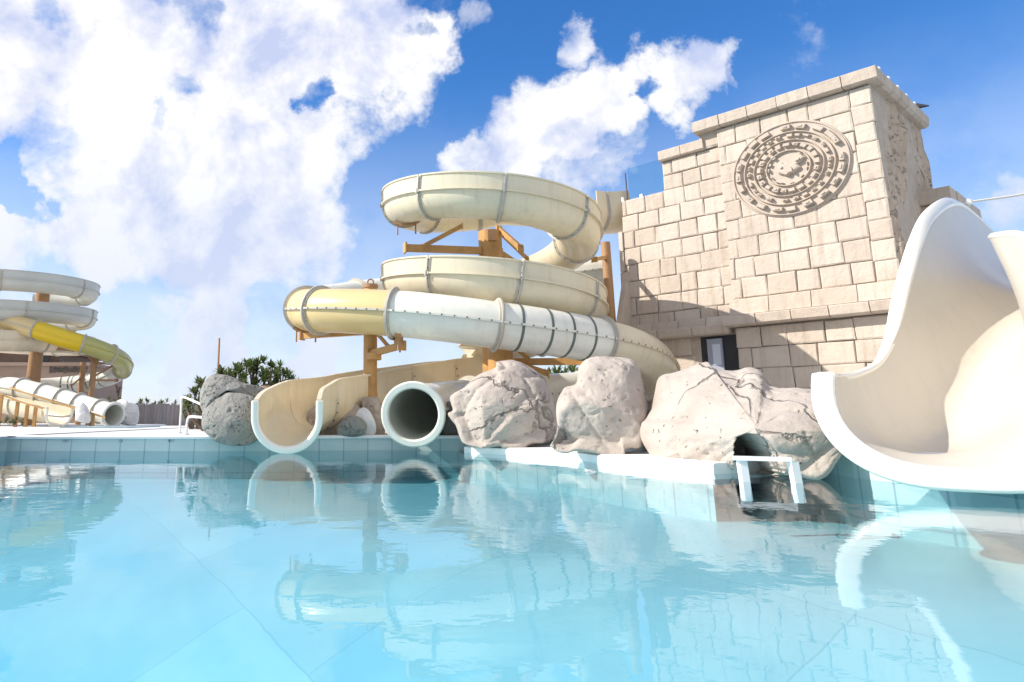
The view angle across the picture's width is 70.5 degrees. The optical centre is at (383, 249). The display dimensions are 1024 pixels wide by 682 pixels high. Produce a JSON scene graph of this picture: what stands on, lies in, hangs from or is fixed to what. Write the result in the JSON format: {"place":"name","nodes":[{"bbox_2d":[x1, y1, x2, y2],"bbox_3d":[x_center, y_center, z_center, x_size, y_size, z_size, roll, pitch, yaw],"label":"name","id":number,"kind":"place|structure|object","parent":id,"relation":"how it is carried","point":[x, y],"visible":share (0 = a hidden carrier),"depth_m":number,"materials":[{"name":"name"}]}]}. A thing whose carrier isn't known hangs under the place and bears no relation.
{"place":"outdoors","nodes":[
{"label":"outdoors","id":0,"kind":"place"},
{"bbox_2d":[0,353,122,422],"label":"building","id":1,"kind":"structure","parent":0,"point":[13,365],"depth_m":42.91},
{"bbox_2d":[43,355,49,361],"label":"window","id":2,"kind":"structure","parent":1,"relation":"in","point":[46,358],"depth_m":42.96,"materials":[{"name":"grey glass"}]},
{"bbox_2d":[114,384,121,399],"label":"bare tree","id":3,"kind":"object","parent":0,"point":[117,391],"visible":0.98,"depth_m":41.18,"materials":[{"name":"green plant"}]},
{"bbox_2d":[0,423,556,436],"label":"pool deck","id":4,"kind":"structure","parent":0,"point":[46,429],"depth_m":17.38,"materials":[{"name":"concrete"}]},
{"bbox_2d":[0,416,23,424],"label":"leafy bush","id":5,"kind":"object","parent":4,"relation":"on","point":[12,421],"visible":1,"depth_m":24.27,"materials":[{"name":"green plant"}]},
{"bbox_2d":[0,393,42,426],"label":"guard rail","id":6,"kind":"object","parent":4,"relation":"on","point":[26,414],"visible":0.79,"depth_m":24.71,"materials":[{"name":"paint"}]},
{"bbox_2d":[21,293,74,424],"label":"support column","id":7,"kind":"structure","parent":4,"relation":"on","point":[34,366],"depth_m":30.98,"materials":[{"name":"brown paint"}]},
{"bbox_2d":[0,269,100,426],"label":"spiral flume slide","id":8,"kind":"object","parent":4,"relation":"on","point":[70,297],"visible":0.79,"depth_m":30.44,"materials":[{"name":"plastic"}]},
{"bbox_2d":[9,386,105,425],"bbox_3d":[-11.693,5.571,25.286,4.398,1.437,0.134,-4,-14,17],"label":"guard rail","id":9,"kind":"object","parent":4,"relation":"on","point":[93,419],"visible":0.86,"depth_m":25.16,"materials":[{"name":"paint"}]},
{"bbox_2d":[0,316,133,425],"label":"tube slide","id":10,"kind":"object","parent":4,"relation":"on","point":[63,391],"visible":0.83,"depth_m":29.51,"materials":[{"name":"plastic"}]},
{"bbox_2d":[71,362,86,424],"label":"support column","id":11,"kind":"structure","parent":4,"relation":"on","point":[81,378],"depth_m":32.39,"materials":[{"name":"brown paint"}]},
{"bbox_2d":[75,402,90,422],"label":"boulder","id":12,"kind":"object","parent":4,"relation":"on","point":[82,413],"visible":1,"depth_m":24.44,"materials":[{"name":"white stone"}]},
{"bbox_2d":[85,355,118,424],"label":"support column","id":13,"kind":"structure","parent":4,"relation":"on","point":[92,378],"depth_m":31.03,"materials":[{"name":"brown paint"}]},
{"bbox_2d":[60,426,159,427],"bbox_3d":[-8.862,5.815,23.287,2.107,0.040,3.200,0,-13,0],"label":"splash basin","id":14,"kind":"object","parent":4,"relation":"on","point":[109,426],"visible":0.86,"depth_m":22.75,"materials":[{"name":"white tile"}]},
{"bbox_2d":[108,395,120,401],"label":"leafy bush","id":15,"kind":"object","parent":4,"relation":"on","point":[115,400],"visible":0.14,"depth_m":40.86,"materials":[{"name":"green plant"}]},
{"bbox_2d":[117,399,138,425],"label":"boulder","id":16,"kind":"object","parent":4,"relation":"on","point":[131,418],"visible":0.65,"depth_m":26.16,"materials":[{"name":"white stone"}]},
{"bbox_2d":[138,397,155,403],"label":"leafy bush","id":17,"kind":"object","parent":4,"relation":"on","point":[141,400],"visible":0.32,"depth_m":40.83,"materials":[{"name":"green plant"}]},
{"bbox_2d":[136,403,169,423],"bbox_3d":[-12.117,8.564,37.059,1.972,1.132,0.110,0,-13,0],"label":"wooden fence","id":18,"kind":"object","parent":4,"relation":"on","point":[152,413],"visible":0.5,"depth_m":37.01,"materials":[{"name":"grey wood"}]},
{"bbox_2d":[158,398,178,404],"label":"leafy bush","id":19,"kind":"object","parent":4,"relation":"on","point":[163,401],"visible":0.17,"depth_m":40.91,"materials":[{"name":"green plant"}]},
{"bbox_2d":[166,403,200,425],"bbox_3d":[-8.127,6.807,29.254,1.590,0.946,0.110,0,-13,0],"label":"wooden fence","id":20,"kind":"object","parent":4,"relation":"on","point":[173,414],"visible":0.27,"depth_m":29.18,"materials":[{"name":"grey wood"}]},
{"bbox_2d":[177,396,199,432],"bbox_3d":[-3.674,3.157,13.615,0.100,0.724,1.372,9,-16,-33],"label":"handrail","id":21,"kind":"object","parent":4,"relation":"on","point":[187,398],"visible":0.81,"depth_m":14.07,"materials":[{"name":"white metal"}]},
{"bbox_2d":[178,393,201,428],"bbox_3d":[-5.158,4.444,19.509,1.099,0.993,0.757,0,-13,0],"label":"leafy bush","id":22,"kind":"object","parent":4,"relation":"on","point":[185,415],"visible":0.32,"depth_m":19.39,"materials":[{"name":"green plant"}]},
{"bbox_2d":[183,415,201,434],"bbox_3d":[-3.311,3.103,12.550,0.098,0.338,0.824,11,-18,-40],"label":"handrail","id":23,"kind":"object","parent":4,"relation":"on","point":[187,420],"visible":0.93,"depth_m":12.77,"materials":[{"name":"white metal"}]},
{"bbox_2d":[176,364,248,430],"bbox_3d":[-3.858,3.471,16.659,2.241,1.594,1.317,0,-13,0],"label":"spiky shrub","id":24,"kind":"object","parent":4,"relation":"on","point":[194,391],"visible":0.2,"depth_m":16.52,"materials":[{"name":"green plant"}]},
{"bbox_2d":[217,338,219,370],"bbox_3d":[-4.827,3.870,20.663,0.086,2.592,0.070,5,-14,-22],"label":"pole","id":25,"kind":"object","parent":4,"relation":"on","point":[218,358],"visible":0.35,"depth_m":20.84,"materials":[{"name":"brown paint"}]},
{"bbox_2d":[201,392,257,445],"bbox_3d":[-2.575,2.879,12.127,1.120,0.902,1.092,0,-13,0],"label":"boulder","id":26,"kind":"object","parent":4,"relation":"on","point":[226,418],"visible":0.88,"depth_m":11.69,"materials":[{"name":"grey stone"}]},
{"bbox_2d":[200,374,263,411],"bbox_3d":[-2.654,2.532,12.522,1.179,0.663,0.990,0,-13,0],"label":"boulder","id":27,"kind":"object","parent":26,"relation":"on","point":[214,387],"visible":0.81,"depth_m":12.18,"materials":[{"name":"grey stone"}]},
{"bbox_2d":[223,354,295,385],"bbox_3d":[-3.402,3.746,18.634,3.134,1.987,1.752,0,-13,0],"label":"spiky shrub","id":28,"kind":"object","parent":4,"relation":"on","point":[252,365],"visible":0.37,"depth_m":18.44,"materials":[{"name":"green plant"}]},
{"bbox_2d":[268,359,298,384],"bbox_3d":[-2.836,3.995,19.597,1.767,1.937,1.193,0,-13,0],"label":"spiky shrub","id":29,"kind":"object","parent":4,"relation":"on","point":[279,367],"visible":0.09,"depth_m":19.53,"materials":[{"name":"green plant"}]},
{"bbox_2d":[307,402,359,434],"bbox_3d":[-0.886,3.172,13.409,1.082,0.847,0.860,0,-13,0],"label":"boulder","id":30,"kind":"object","parent":4,"relation":"on","point":[311,419],"visible":0.2,"depth_m":13.11,"materials":[{"name":"stone"}]},
{"bbox_2d":[292,279,405,396],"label":"support column","id":31,"kind":"structure","parent":4,"relation":"on","point":[372,353],"depth_m":13.78,"materials":[{"name":"paint"}]},
{"bbox_2d":[283,256,680,447],"bbox_3d":[2.366,1.814,16.016,9.349,4.778,6.839,6,-15,-24],"label":"tube slide","id":32,"kind":"object","parent":31,"relation":"on","point":[413,414],"visible":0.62,"depth_m":12.93,"materials":[{"name":"plastic"}]},
{"bbox_2d":[362,397,384,434],"bbox_3d":[-0.202,3.132,13.284,0.490,0.747,0.497,0,-13,0],"label":"boulder","id":33,"kind":"object","parent":4,"relation":"on","point":[373,405],"visible":0.45,"depth_m":13.11,"materials":[{"name":"beige stone"}]},
{"bbox_2d":[439,402,458,434],"bbox_3d":[1.231,3.063,12.581,0.606,0.738,0.686,0,-13,0],"label":"boulder","id":34,"kind":"object","parent":4,"relation":"on","point":[449,427],"visible":0.2,"depth_m":12.26,"materials":[{"name":"grey stone"}]},
{"bbox_2d":[453,381,469,389],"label":"boulder","id":35,"kind":"object","parent":4,"relation":"on","point":[459,386],"visible":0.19,"depth_m":13.45,"materials":[{"name":"grey stone"}]},
{"bbox_2d":[393,220,582,377],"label":"support column","id":36,"kind":"structure","parent":4,"relation":"on","point":[490,242],"depth_m":15.45,"materials":[{"name":"paint"}]},
{"bbox_2d":[251,171,629,452],"bbox_3d":[1.981,0.971,15.432,10.356,6.339,4.878,5,-14,-21],"label":"spiral flume slide","id":37,"kind":"object","parent":36,"relation":"on","point":[574,224],"visible":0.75,"depth_m":13.80,"materials":[{"name":"plastic"}]},
{"bbox_2d":[548,365,579,373],"bbox_3d":[5.447,4.347,21.566,3.805,2.171,2.345,0,-13,0],"label":"leafy bush","id":38,"kind":"object","parent":4,"relation":"on","point":[571,368],"visible":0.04,"depth_m":21.11,"materials":[{"name":"green plant"}]},
{"bbox_2d":[591,241,615,321],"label":"support column","id":39,"kind":"structure","parent":4,"relation":"on","point":[605,257],"depth_m":17.11,"materials":[{"name":"brown paint"}]},
{"bbox_2d":[616,65,932,410],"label":"temple tower","id":40,"kind":"structure","parent":4,"relation":"on","point":[768,238],"depth_m":14.76,"materials":[{"name":"stone"}]},
{"bbox_2d":[621,173,663,200],"bbox_3d":[6.448,-1.724,17.710,0.079,0.864,1.141,11,-17,-39],"label":"glass balustrade","id":41,"kind":"object","parent":40,"relation":"on","point":[623,198],"visible":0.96,"depth_m":17.98,"materials":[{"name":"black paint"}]},
{"bbox_2d":[707,338,724,369],"bbox_3d":[7.205,2.481,15.340,0.100,1.110,0.327,11,-17,-39],"label":"door","id":42,"kind":"structure","parent":40,"relation":"in","point":[715,350],"depth_m":15.36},
{"bbox_2d":[700,334,739,370],"bbox_3d":[7.612,2.909,15.301,1.281,2.086,1.318,0,-13,0],"label":"doorway","id":43,"kind":"structure","parent":40,"relation":"in","point":[731,358],"depth_m":15.25,"materials":[{"name":"black"}]},
{"bbox_2d":[916,103,928,107],"bbox_3d":[11.979,-3.236,15.917,0.401,0.224,0.126,-10,-16,35],"label":"bird","id":44,"kind":"object","parent":40,"relation":"on","point":[920,105],"visible":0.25,"depth_m":15.83},
{"bbox_2d":[965,193,1023,207],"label":"guy cable","id":45,"kind":"object","parent":40,"relation":"attached to","point":[968,202],"visible":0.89,"depth_m":13.44,"materials":[{"name":"white metal"}]},
{"bbox_2d":[811,198,1023,493],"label":"wide drop slide","id":46,"kind":"object","parent":4,"relation":"on","point":[943,372],"visible":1,"depth_m":6.93,"materials":[{"name":"white plastic"}]},
{"bbox_2d":[917,186,981,217],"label":"temple wing","id":47,"kind":"structure","parent":4,"relation":"on","point":[927,198],"depth_m":14.91,"materials":[{"name":"beige stone"}]},
{"bbox_2d":[0,481,1023,681],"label":"pool floor","id":48,"kind":"structure","parent":0,"point":[286,587],"depth_m":5.26,"materials":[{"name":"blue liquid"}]},
{"bbox_2d":[0,438,1023,552],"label":"pool wall","id":49,"kind":"structure","parent":48,"relation":"on","point":[992,534],"depth_m":6.67,"materials":[{"name":"teal tile"}]},
{"bbox_2d":[0,435,940,454],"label":"pool coping","id":50,"kind":"object","parent":49,"relation":"on","point":[168,436],"visible":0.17,"depth_m":12.00,"materials":[{"name":"white concrete"}]},
{"bbox_2d":[337,415,366,436],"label":"boulder","id":51,"kind":"object","parent":50,"relation":"on","point":[352,426],"visible":1,"depth_m":12.21,"materials":[{"name":"grey stone"}]},
{"bbox_2d":[356,407,375,434],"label":"boulder","id":52,"kind":"object","parent":50,"relation":"on","point":[364,414],"visible":0.56,"depth_m":12.47,"materials":[{"name":"white stone"}]},
{"bbox_2d":[511,485,716,521],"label":"pool wall","id":53,"kind":"structure","parent":48,"relation":"on","point":[705,511],"depth_m":7.47,"materials":[{"name":"teal tile"}]},
{"bbox_2d":[464,445,760,473],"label":"plinth","id":54,"kind":"structure","parent":53,"relation":"on","point":[639,459],"depth_m":8.22,"materials":[{"name":"white concrete"}]},
{"bbox_2d":[448,360,556,448],"bbox_3d":[1.892,2.500,11.538,1.744,1.437,1.496,0,-13,0],"label":"boulder","id":55,"kind":"object","parent":54,"relation":"on","point":[505,404],"visible":0.99,"depth_m":10.94,"materials":[{"name":"beige stone"}]},
{"bbox_2d":[550,356,648,453],"bbox_3d":[2.890,2.094,9.548,1.250,1.337,1.557,-4,-14,16],"label":"boulder","id":56,"kind":"object","parent":54,"relation":"on","point":[602,406],"visible":0.99,"depth_m":8.93,"materials":[{"name":"beige stone"}]},
{"bbox_2d":[640,362,841,479],"bbox_3d":[3.879,1.839,7.992,1.354,1.264,3.155,3,-14,-11],"label":"boulder","id":57,"kind":"object","parent":54,"relation":"on","point":[706,411],"visible":0.81,"depth_m":7.34,"materials":[{"name":"beige stone"}]},
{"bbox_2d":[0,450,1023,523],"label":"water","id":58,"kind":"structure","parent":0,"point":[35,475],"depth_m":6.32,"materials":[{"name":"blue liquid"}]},
{"bbox_2d":[733,456,804,501],"bbox_3d":[3.345,1.993,6.161,0.523,0.380,0.138,-5,-14,21],"label":"ladder frame","id":59,"kind":"object","parent":58,"relation":"in","point":[794,471],"visible":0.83,"depth_m":6.17,"materials":[{"name":"white metal"}]},
{"bbox_2d":[0,0,1023,404],"label":"sky","id":60,"kind":"structure","parent":0,"point":[201,164],"materials":[{"name":"blue"}]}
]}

